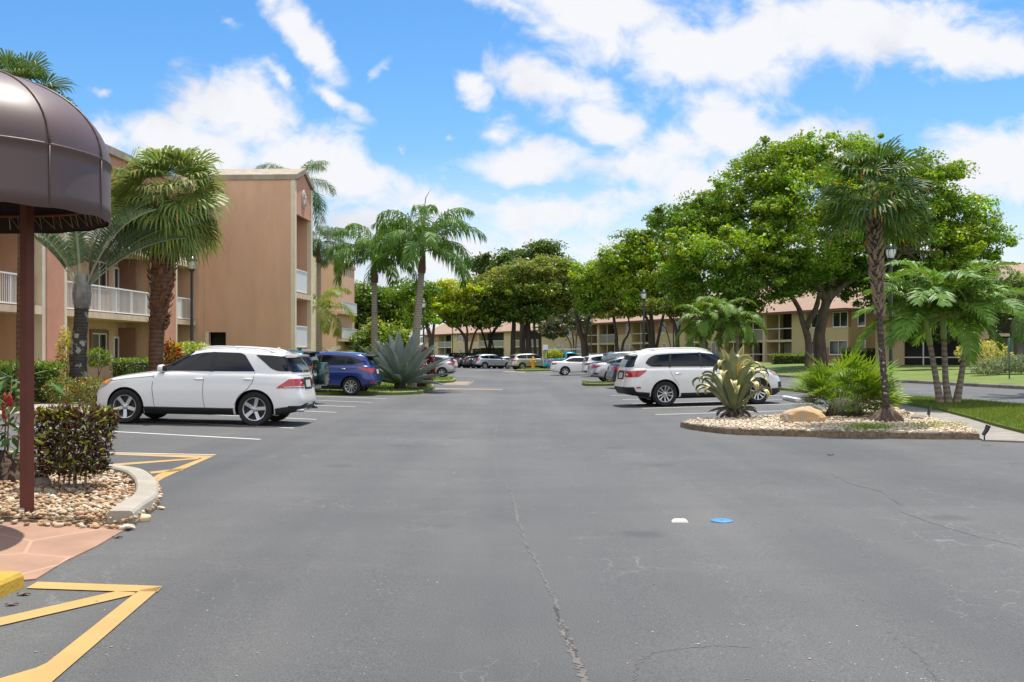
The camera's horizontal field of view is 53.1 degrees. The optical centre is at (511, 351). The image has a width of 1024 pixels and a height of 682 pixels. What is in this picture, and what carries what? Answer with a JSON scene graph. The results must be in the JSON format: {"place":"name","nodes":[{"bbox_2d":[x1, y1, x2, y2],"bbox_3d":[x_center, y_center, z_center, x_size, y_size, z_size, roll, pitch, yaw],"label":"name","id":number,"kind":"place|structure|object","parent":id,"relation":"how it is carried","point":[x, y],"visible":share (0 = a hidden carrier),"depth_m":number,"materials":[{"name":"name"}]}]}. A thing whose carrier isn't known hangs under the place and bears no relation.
{"place":"outdoors","nodes":[
{"label":"outdoors","id":0,"kind":"place"},
{"bbox_2d":[0,400,89,420],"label":"sidewalk","id":1,"kind":"structure","parent":0,"point":[35,406],"depth_m":25.38,"materials":[{"name":"concrete"}]},
{"bbox_2d":[101,145,233,370],"bbox_3d":[-10.642,-2.457,31.538,4.453,7.933,3.969,0,0,0],"label":"fan palm","id":2,"kind":"object","parent":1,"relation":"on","point":[163,257],"visible":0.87,"depth_m":31.06,"materials":[{"name":"green plant"}]},
{"bbox_2d":[163,338,186,365],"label":"croton bush","id":3,"kind":"object","parent":1,"relation":"on","point":[175,350],"visible":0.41,"depth_m":33.81,"materials":[{"name":"multicoloured plant"}]},
{"bbox_2d":[0,521,126,580],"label":"paved walk","id":4,"kind":"structure","parent":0,"point":[32,551],"depth_m":8.61,"materials":[{"name":"concrete"}]},
{"bbox_2d":[0,366,1023,681],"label":"parking lot","id":5,"kind":"structure","parent":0,"point":[384,520],"depth_m":8.54,"materials":[{"name":"grey asphalt"}]},
{"bbox_2d":[0,571,24,597],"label":"yellow kerb","id":6,"kind":"structure","parent":5,"relation":"on","point":[11,582],"depth_m":6.99,"materials":[{"name":"paint"}]},
{"bbox_2d":[0,582,161,681],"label":"yellow corner hatching","id":7,"kind":"object","parent":5,"relation":"on","point":[55,667],"visible":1,"depth_m":6.36,"materials":[{"name":"paint"}]},
{"bbox_2d":[0,461,162,529],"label":"gravel bed","id":8,"kind":"object","parent":5,"relation":"on","point":[76,520],"visible":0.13,"depth_m":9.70,"materials":[{"name":"stone"}]},
{"bbox_2d":[0,450,46,485],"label":"dirt mound","id":9,"kind":"object","parent":8,"relation":"on","point":[9,467],"visible":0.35,"depth_m":12.09,"materials":[{"name":"brown soil"}]},
{"bbox_2d":[0,358,66,457],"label":"ginger plant","id":10,"kind":"object","parent":9,"relation":"on","point":[6,398],"visible":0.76,"depth_m":12.37,"materials":[{"name":"green plant"}]},
{"bbox_2d":[34,470,51,486],"bbox_3d":[-5.410,1.450,11.769,0.254,0.183,0.227,0,0,0],"label":"stone","id":11,"kind":"object","parent":8,"relation":"on","point":[42,480],"visible":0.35,"depth_m":11.71,"materials":[{"name":"grey stone"}]},
{"bbox_2d":[0,70,112,515],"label":"entrance canopy","id":12,"kind":"object","parent":8,"relation":"on","point":[56,168],"visible":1,"depth_m":8.98,"materials":[{"name":"brown fabric"}]},
{"bbox_2d":[34,401,121,488],"bbox_3d":[-4.934,1.096,11.566,0.968,1.074,0.857,0,0,0],"label":"croton bush","id":13,"kind":"object","parent":8,"relation":"on","point":[92,414],"visible":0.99,"depth_m":11.35,"materials":[{"name":"green plant"}]},
{"bbox_2d":[9,451,214,480],"bbox_3d":[-5.398,1.585,15.135,4.952,0.063,2.275,0,0,44],"label":"yellow hatching","id":14,"kind":"object","parent":5,"relation":"on","point":[162,474],"visible":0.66,"depth_m":14.99,"materials":[{"name":"paint"}]},
{"bbox_2d":[77,462,158,522],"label":"kerb","id":15,"kind":"structure","parent":5,"relation":"on","point":[143,496],"depth_m":10.58,"materials":[{"name":"concrete"}]},
{"bbox_2d":[96,346,317,425],"bbox_3d":[-6.834,0.715,23.009,4.709,1.724,1.978,1,0,2],"label":"suv","id":16,"kind":"object","parent":5,"relation":"on","point":[250,385],"visible":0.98,"depth_m":22.13,"materials":[{"name":"white paint"}]},
{"bbox_2d":[280,348,329,392],"bbox_3d":[-7.895,0.705,31.581,4.525,1.705,1.878,1,0,4],"label":"suv","id":17,"kind":"object","parent":5,"relation":"on","point":[320,372],"visible":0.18,"depth_m":31.28,"materials":[{"name":"teal paint"}]},
{"bbox_2d":[316,351,381,395],"bbox_3d":[-7.064,0.771,38.263,4.272,1.602,1.907,1,0,4],"label":"suv","id":18,"kind":"object","parent":5,"relation":"on","point":[352,372],"visible":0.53,"depth_m":37.42,"materials":[{"name":"blue paint"}]},
{"bbox_2d":[315,383,434,394],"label":"grass island","id":19,"kind":"structure","parent":5,"relation":"on","point":[379,393],"depth_m":38.46,"materials":[{"name":"green plant"}]},
{"bbox_2d":[326,222,418,354],"bbox_3d":[-6.140,-2.123,46.117,4.476,7.625,4.055,0,0,0],"label":"feather palm","id":20,"kind":"object","parent":19,"relation":"on","point":[361,245],"visible":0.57,"depth_m":45.67,"materials":[{"name":"green plant"}]},
{"bbox_2d":[321,382,434,391],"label":"grass","id":21,"kind":"structure","parent":19,"relation":"on","point":[395,389],"depth_m":41.27,"materials":[{"name":"green plant"}]},
{"bbox_2d":[357,331,452,388],"bbox_3d":[-4.462,0.350,41.573,4.301,2.496,4.161,0,0,25],"label":"blue agave","id":22,"kind":"object","parent":19,"relation":"on","point":[399,365],"visible":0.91,"depth_m":41.05,"materials":[{"name":"grey"}]},
{"bbox_2d":[406,344,435,386],"bbox_3d":[-4.093,0.633,45.009,1.640,2.054,2.031,0,0,0],"label":"red shrub","id":23,"kind":"object","parent":19,"relation":"on","point":[430,360],"visible":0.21,"depth_m":44.74,"materials":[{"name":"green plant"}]},
{"bbox_2d":[361,189,486,386],"bbox_3d":[-3.764,-2.671,44.007,5.187,8.823,4.966,0,0,42],"label":"feather palm","id":24,"kind":"object","parent":19,"relation":"on","point":[427,237],"visible":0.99,"depth_m":43.42,"materials":[{"name":"green plant"}]},
{"bbox_2d":[17,388,809,438],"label":"stall lines","id":25,"kind":"object","parent":5,"relation":"on","point":[350,406],"visible":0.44,"depth_m":23.06,"materials":[{"name":"white paint"}]},
{"bbox_2d":[431,355,455,376],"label":"suv","id":26,"kind":"object","parent":5,"relation":"on","point":[448,366],"visible":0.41,"depth_m":65.28,"materials":[{"name":"grey paint"}]},
{"bbox_2d":[435,371,524,389],"bbox_3d":[-1.276,1.660,67.000,3.395,0.056,44.684,0,0,2],"label":"faded hatching","id":27,"kind":"object","parent":5,"relation":"on","point":[460,383],"visible":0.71,"depth_m":51.69,"materials":[{"name":"beige paint"}]},
{"bbox_2d":[472,348,504,356],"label":"hedge","id":28,"kind":"object","parent":5,"relation":"on","point":[497,352],"visible":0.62,"depth_m":118.58,"materials":[{"name":"green plant"}]},
{"bbox_2d":[472,354,509,368],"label":"suv","id":29,"kind":"object","parent":5,"relation":"on","point":[484,361],"visible":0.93,"depth_m":101.44,"materials":[{"name":"grey paint"}]},
{"bbox_2d":[31,428,995,681],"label":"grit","id":30,"kind":"object","parent":5,"relation":"on","point":[614,600],"visible":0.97,"depth_m":6.34,"materials":[{"name":"gravel"}]},
{"bbox_2d":[508,353,548,369],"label":"suv","id":31,"kind":"object","parent":5,"relation":"on","point":[518,361],"visible":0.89,"depth_m":95.49,"materials":[{"name":"beige paint"}]},
{"bbox_2d":[511,494,560,609],"bbox_3d":[0.124,1.685,9.401,0.103,0.001,5.432,0,0,-3],"label":"asphalt crack","id":32,"kind":"object","parent":5,"relation":"on","point":[544,579],"visible":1,"depth_m":8.36,"materials":[{"name":"grey asphalt"}]},
{"bbox_2d":[542,350,581,367],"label":"pickup truck","id":33,"kind":"object","parent":5,"relation":"on","point":[546,362],"visible":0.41,"depth_m":92.39,"materials":[{"name":"blue paint"}]},
{"bbox_2d":[550,356,583,374],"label":"sedan","id":34,"kind":"object","parent":5,"relation":"on","point":[571,364],"visible":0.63,"depth_m":71.04,"materials":[{"name":"white paint"}]},
{"bbox_2d":[557,618,588,681],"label":"asphalt crack","id":35,"kind":"object","parent":5,"relation":"on","point":[582,673],"visible":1,"depth_m":5.70,"materials":[{"name":"grey asphalt"}]},
{"bbox_2d":[581,354,602,372],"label":"suv","id":36,"kind":"object","parent":5,"relation":"on","point":[588,360],"visible":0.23,"depth_m":65.94,"materials":[{"name":"white paint"}]},
{"bbox_2d":[587,356,623,381],"bbox_3d":[6.368,0.897,55.707,4.491,1.377,1.967,-1,0,-9],"label":"sedan","id":37,"kind":"object","parent":5,"relation":"on","point":[598,369],"visible":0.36,"depth_m":54.78,"materials":[{"name":"grey paint"}]},
{"bbox_2d":[606,362,619,381],"bbox_3d":[6.564,0.859,45.946,4.600,1.444,2.019,-1,0,-10],"label":"sedan","id":38,"kind":"object","parent":5,"relation":"on","point":[612,369],"visible":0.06,"depth_m":45.25,"materials":[{"name":"grey paint"}]},
{"bbox_2d":[614,347,781,406],"bbox_3d":[5.705,0.724,31.428,5.004,1.746,1.999,-1,0,-8],"label":"suv","id":39,"kind":"object","parent":5,"relation":"on","point":[664,377],"visible":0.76,"depth_m":30.45,"materials":[{"name":"white paint"}]},
{"bbox_2d":[686,421,955,432],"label":"kerb","id":40,"kind":"structure","parent":5,"relation":"on","point":[832,430],"depth_m":19.15,"materials":[{"name":"grey concrete"}]},
{"bbox_2d":[684,418,979,439],"bbox_3d":[6.669,1.573,23.738,5.354,0.320,10.649,0,0,9],"label":"island bed","id":41,"kind":"object","parent":5,"relation":"on","point":[974,436],"visible":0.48,"depth_m":19.10,"materials":[{"name":"beige gravel"}]},
{"bbox_2d":[692,345,771,417],"bbox_3d":[5.031,0.694,23.352,1.707,1.730,1.772,0,0,0],"label":"striped agave","id":42,"kind":"object","parent":41,"relation":"on","point":[734,381],"visible":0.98,"depth_m":23.10,"materials":[{"name":"green plant"}]},
{"bbox_2d":[685,402,977,433],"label":"white pebbles","id":43,"kind":"object","parent":41,"relation":"on","point":[769,421],"visible":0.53,"depth_m":20.81,"materials":[{"name":"stone"}]},
{"bbox_2d":[780,406,826,422],"bbox_3d":[6.109,1.311,21.548,0.962,0.349,0.693,0,0,0],"label":"boulder","id":44,"kind":"object","parent":43,"relation":"on","point":[809,414],"visible":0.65,"depth_m":21.27,"materials":[{"name":"stone"}]},
{"bbox_2d":[781,348,911,416],"bbox_3d":[7.551,0.753,23.155,2.944,1.688,3.022,0,0,0],"label":"palm shrub","id":45,"kind":"object","parent":41,"relation":"on","point":[866,382],"visible":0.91,"depth_m":22.64,"materials":[{"name":"green plant"}]},
{"bbox_2d":[839,422,897,428],"bbox_3d":[6.686,1.399,19.174,1.106,0.194,0.447,0,0,0],"label":"weed patch","id":46,"kind":"object","parent":41,"relation":"on","point":[871,426],"visible":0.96,"depth_m":19.13,"materials":[{"name":"green plant"}]},
{"bbox_2d":[801,134,939,421],"bbox_3d":[7.451,-1.416,21.152,2.713,5.924,2.720,0,0,0],"label":"fan palm","id":47,"kind":"object","parent":41,"relation":"on","point":[880,225],"visible":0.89,"depth_m":21.04,"materials":[{"name":"green plant"}]},
{"bbox_2d":[899,421,967,427],"bbox_3d":[7.996,1.368,19.378,1.398,0.169,0.719,0,0,0],"label":"weed patch","id":48,"kind":"object","parent":41,"relation":"on","point":[932,425],"visible":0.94,"depth_m":19.33,"materials":[{"name":"green plant"}]},
{"bbox_2d":[885,243,896,388],"bbox_3d":[13.616,-1.280,36.800,0.440,5.470,0.440,0,0,0],"label":"street lamp","id":49,"kind":"object","parent":5,"relation":"on","point":[890,254],"visible":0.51,"depth_m":36.75,"materials":[{"name":"black metal"}]},
{"bbox_2d":[0,0,1023,344],"label":"sky","id":50,"kind":"structure","parent":0,"point":[568,121],"materials":[{"name":"blue"}]},
{"bbox_2d":[744,362,1023,384],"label":"grass bank","id":51,"kind":"structure","parent":0,"point":[915,372],"depth_m":52.15,"materials":[{"name":"green plant"}]},
{"bbox_2d":[770,352,812,363],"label":"hedge","id":52,"kind":"object","parent":51,"relation":"on","point":[786,358],"visible":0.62,"depth_m":84.65,"materials":[{"name":"green plant"}]},
{"bbox_2d":[839,348,874,363],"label":"hedge","id":53,"kind":"object","parent":51,"relation":"on","point":[869,353],"visible":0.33,"depth_m":79.83,"materials":[{"name":"green plant"}]},
{"bbox_2d":[883,275,1023,368],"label":"shade tree","id":54,"kind":"object","parent":51,"relation":"on","point":[936,336],"visible":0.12,"depth_m":57.41,"materials":[{"name":"green plant"}]},
{"bbox_2d":[952,339,1013,364],"bbox_3d":[23.029,-0.008,49.991,2.878,1.382,2.021,0,0,0],"label":"golden shrub","id":55,"kind":"object","parent":51,"relation":"on","point":[998,353],"visible":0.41,"depth_m":49.63,"materials":[{"name":"yellow plant"}]},
{"bbox_2d":[968,358,1007,375],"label":"ground plant","id":56,"kind":"object","parent":51,"relation":"on","point":[997,370],"visible":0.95,"depth_m":47.33,"materials":[{"name":"green plant"}]},
{"bbox_2d":[1004,353,1023,373],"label":"ground plant","id":57,"kind":"object","parent":51,"relation":"on","point":[1017,369],"visible":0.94,"depth_m":46.91,"materials":[{"name":"green plant"}]},
{"bbox_2d":[781,388,1023,433],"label":"lawn","id":58,"kind":"structure","parent":0,"point":[996,424],"depth_m":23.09,"materials":[{"name":"green plant"}]},
{"bbox_2d":[640,289,646,348],"bbox_3d":[8.106,-1.181,63.000,0.440,5.470,0.440,0,0,0],"label":"street lamp","id":59,"kind":"object","parent":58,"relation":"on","point":[643,293],"visible":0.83,"depth_m":62.95,"materials":[{"name":"black metal"}]},
{"bbox_2d":[848,268,1012,402],"bbox_3d":[11.315,-0.393,27.955,4.106,3.844,3.807,0,0,-31],"label":"feather palm","id":60,"kind":"object","parent":58,"relation":"on","point":[904,333],"visible":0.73,"depth_m":27.67,"materials":[{"name":"green plant"}]},
{"bbox_2d":[871,258,1019,402],"bbox_3d":[11.674,-0.486,27.808,4.198,4.011,3.772,0,0,-42],"label":"feather palm","id":61,"kind":"object","parent":58,"relation":"on","point":[947,395],"visible":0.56,"depth_m":27.49,"materials":[{"name":"green plant"}]},
{"bbox_2d":[889,258,1023,402],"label":"feather palm","id":62,"kind":"object","parent":58,"relation":"on","point":[969,340],"visible":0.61,"depth_m":27.33,"materials":[{"name":"green plant"}]},
{"bbox_2d":[876,400,1023,442],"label":"sidewalk","id":63,"kind":"structure","parent":0,"point":[995,434],"depth_m":20.65,"materials":[{"name":"concrete"}]},
{"bbox_3d":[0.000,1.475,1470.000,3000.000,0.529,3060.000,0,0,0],"label":"ground","id":64,"kind":"structure","parent":0,"visible":0},
{"bbox_2d":[0,144,313,386],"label":"apartment building","id":65,"kind":"structure","parent":64,"relation":"on","point":[253,286],"depth_m":51.69,"materials":[{"name":"beige paint"}]},
{"bbox_2d":[89,329,108,365],"bbox_3d":[-17.610,-0.190,43.714,0.090,1.540,1.720,0,0,3],"label":"window","id":66,"kind":"structure","parent":65,"relation":"in","point":[97,337],"depth_m":43.68,"materials":[{"name":"white"}]},
{"bbox_2d":[89,258,108,294],"bbox_3d":[-17.610,-3.260,43.714,0.090,1.540,1.720,0,0,3],"label":"window","id":67,"kind":"structure","parent":65,"relation":"in","point":[103,280],"depth_m":43.87,"materials":[{"name":"white"}]},
{"bbox_2d":[313,253,356,351],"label":"apartment building","id":68,"kind":"structure","parent":64,"relation":"on","point":[329,341],"depth_m":101.49,"materials":[{"name":"beige paint"}]},
{"bbox_2d":[354,279,411,347],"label":"shade tree","id":69,"kind":"object","parent":64,"relation":"on","point":[385,307],"visible":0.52,"depth_m":116.36,"materials":[{"name":"green plant"}]},
{"bbox_2d":[409,277,499,354],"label":"shade tree","id":70,"kind":"object","parent":64,"relation":"on","point":[449,308],"visible":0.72,"depth_m":116.41,"materials":[{"name":"green plant"}]},
{"bbox_2d":[420,321,544,356],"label":"apartment block","id":71,"kind":"structure","parent":64,"relation":"on","point":[501,338],"depth_m":201.80,"materials":[{"name":"white paint"}]},
{"bbox_2d":[473,311,510,350],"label":"shade tree","id":72,"kind":"object","parent":64,"relation":"on","point":[490,343],"visible":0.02,"depth_m":121.90,"materials":[{"name":"brown plant"}]},
{"bbox_2d":[465,238,574,353],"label":"shade tree","id":73,"kind":"object","parent":64,"relation":"on","point":[483,262],"visible":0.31,"depth_m":133.77,"materials":[{"name":"green plant"}]},
{"bbox_2d":[460,253,594,356],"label":"shade tree","id":74,"kind":"object","parent":64,"relation":"on","point":[526,291],"visible":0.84,"depth_m":115.96,"materials":[{"name":"green plant"}]},
{"bbox_2d":[532,309,591,352],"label":"shade tree","id":75,"kind":"object","parent":64,"relation":"on","point":[554,325],"visible":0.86,"depth_m":107.69,"materials":[{"name":"green plant"}]},
{"bbox_2d":[563,257,641,357],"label":"shade tree","id":76,"kind":"object","parent":64,"relation":"on","point":[594,285],"visible":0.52,"depth_m":99.33,"materials":[{"name":"green plant"}]},
{"bbox_2d":[598,294,648,351],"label":"shade tree","id":77,"kind":"object","parent":64,"relation":"on","point":[630,311],"visible":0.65,"depth_m":97.67,"materials":[{"name":"green plant"}]},
{"bbox_2d":[593,226,709,347],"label":"shade tree","id":78,"kind":"object","parent":64,"relation":"on","point":[629,261],"visible":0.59,"depth_m":91.14,"materials":[{"name":"green plant"}]},
{"bbox_2d":[637,293,723,347],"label":"shade tree","id":79,"kind":"object","parent":64,"relation":"on","point":[669,311],"visible":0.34,"depth_m":87.70,"materials":[{"name":"green plant"}]},
{"bbox_2d":[535,284,874,362],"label":"apartment block","id":80,"kind":"structure","parent":64,"relation":"on","point":[782,325],"depth_m":99.67,"materials":[{"name":"white paint"}]},
{"bbox_2d":[829,340,847,354],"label":"window","id":81,"kind":"structure","parent":80,"relation":"in","point":[834,346],"depth_m":89.33,"materials":[{"name":"white glass"}]},
{"bbox_2d":[833,311,847,327],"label":"window","id":82,"kind":"structure","parent":80,"relation":"in","point":[840,319],"depth_m":88.92,"materials":[{"name":"white"}]},
{"bbox_2d":[674,303,739,349],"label":"feather palm","id":83,"kind":"object","parent":64,"relation":"on","point":[703,329],"visible":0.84,"depth_m":54.64,"materials":[{"name":"green plant"}]},
{"bbox_2d":[683,296,756,354],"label":"feather palm","id":84,"kind":"object","parent":64,"relation":"on","point":[726,308],"visible":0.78,"depth_m":54.44,"materials":[{"name":"green plant"}]},
{"bbox_2d":[706,303,767,353],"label":"feather palm","id":85,"kind":"object","parent":64,"relation":"on","point":[749,334],"visible":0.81,"depth_m":54.58,"materials":[{"name":"green plant"}]},
{"bbox_2d":[641,127,1023,367],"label":"shade tree","id":86,"kind":"object","parent":64,"relation":"on","point":[832,271],"visible":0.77,"depth_m":69.86,"materials":[{"name":"green plant"}]},
{"bbox_2d":[778,374,1023,388],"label":"kerb","id":87,"kind":"structure","parent":64,"relation":"on","point":[966,384],"depth_m":40.79,"materials":[{"name":"grey concrete"}]},
{"bbox_2d":[866,264,1023,364],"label":"apartment block","id":88,"kind":"structure","parent":64,"relation":"on","point":[906,353],"depth_m":77.26,"materials":[{"name":"beige paint"}]},
{"bbox_2d":[983,265,1023,347],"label":"tree","id":89,"kind":"object","parent":64,"relation":"on","point":[1019,326],"visible":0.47,"depth_m":32.32,"materials":[{"name":"green plant"}]},
{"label":"lawn","id":90,"kind":"structure","parent":0,"visible":0},
{"bbox_2d":[255,160,336,230],"bbox_3d":[-13.618,-5.252,64.078,5.254,13.619,5.004,0,0,-28],"label":"feather palm","id":91,"kind":"object","parent":90,"relation":"on","point":[318,199],"visible":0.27,"depth_m":63.86,"materials":[{"name":"green plant"}]},
{"bbox_2d":[313,225,349,351],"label":"feather palm","id":92,"kind":"object","parent":90,"relation":"on","point":[320,251],"visible":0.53,"depth_m":61.88,"materials":[{"name":"green plant"}]},
{"bbox_2d":[313,286,356,351],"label":"feather palm","id":93,"kind":"object","parent":90,"relation":"on","point":[323,321],"visible":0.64,"depth_m":57.95,"materials":[{"name":"green plant"}]},
{"bbox_2d":[345,316,420,352],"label":"shrub","id":94,"kind":"object","parent":90,"relation":"on","point":[363,337],"visible":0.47,"depth_m":104.34,"materials":[{"name":"green plant"}]},
{"bbox_2d":[378,279,444,354],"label":"shade tree","id":95,"kind":"object","parent":90,"relation":"on","point":[410,292],"visible":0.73,"depth_m":99.49,"materials":[{"name":"green plant"}]},
{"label":"lawn","id":96,"kind":"structure","parent":0,"visible":0},
{"bbox_2d":[0,48,80,405],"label":"fan palm","id":97,"kind":"object","parent":96,"relation":"on","point":[19,66],"visible":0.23,"depth_m":25.32,"materials":[{"name":"green plant"}]},
{"bbox_2d":[0,390,97,404],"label":"mulch bed","id":98,"kind":"object","parent":96,"relation":"on","point":[58,401],"depth_m":27.89,"materials":[{"name":"brown soil"}]},
{"bbox_2d":[0,358,66,401],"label":"hedge","id":99,"kind":"object","parent":98,"relation":"on","point":[50,373],"visible":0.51,"depth_m":27.23,"materials":[{"name":"green plant"}]},
{"bbox_2d":[40,375,83,403],"bbox_3d":[-11.847,1.039,26.989,1.191,0.881,0.999,0,0,0],"label":"flowering bush","id":100,"kind":"object","parent":98,"relation":"on","point":[52,398],"visible":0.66,"depth_m":26.89,"materials":[{"name":"green plant"}]},
{"bbox_2d":[55,325,71,395],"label":"golden shrub","id":101,"kind":"object","parent":98,"relation":"on","point":[67,342],"visible":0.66,"depth_m":30.52,"materials":[{"name":"green plant"}]},
{"bbox_2d":[61,375,103,406],"bbox_3d":[-11.051,1.052,26.591,1.328,0.958,1.108,0,0,0],"label":"flowering bush","id":102,"kind":"object","parent":98,"relation":"on","point":[88,382],"visible":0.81,"depth_m":26.45,"materials":[{"name":"green plant"}]},
{"bbox_2d":[87,346,112,379],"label":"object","id":103,"kind":"object","parent":98,"relation":"on","point":[97,362],"visible":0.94,"depth_m":34.41,"materials":[{"name":"green plant"}]},
{"bbox_2d":[34,198,200,396],"bbox_3d":[-12.107,-1.503,29.875,4.171,5.966,4.416,0,0,36],"label":"silver feather palm","id":104,"kind":"object","parent":98,"relation":"on","point":[81,295],"visible":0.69,"depth_m":29.85,"materials":[{"name":"green plant"}]},
{"bbox_2d":[109,357,147,377],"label":"hedge","id":105,"kind":"object","parent":98,"relation":"on","point":[127,366],"visible":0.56,"depth_m":37.34,"materials":[{"name":"green plant"}]},
{"bbox_2d":[164,340,208,364],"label":"variegated shrub","id":106,"kind":"object","parent":96,"relation":"on","point":[194,344],"visible":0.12,"depth_m":39.19,"materials":[{"name":"green plant"}]},
{"bbox_2d":[189,256,196,351],"bbox_3d":[-12.976,-1.269,41.500,0.440,5.470,0.440,0,0,0],"label":"street lamp","id":107,"kind":"object","parent":96,"relation":"on","point":[192,262],"visible":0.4,"depth_m":41.45,"materials":[{"name":"black metal"}]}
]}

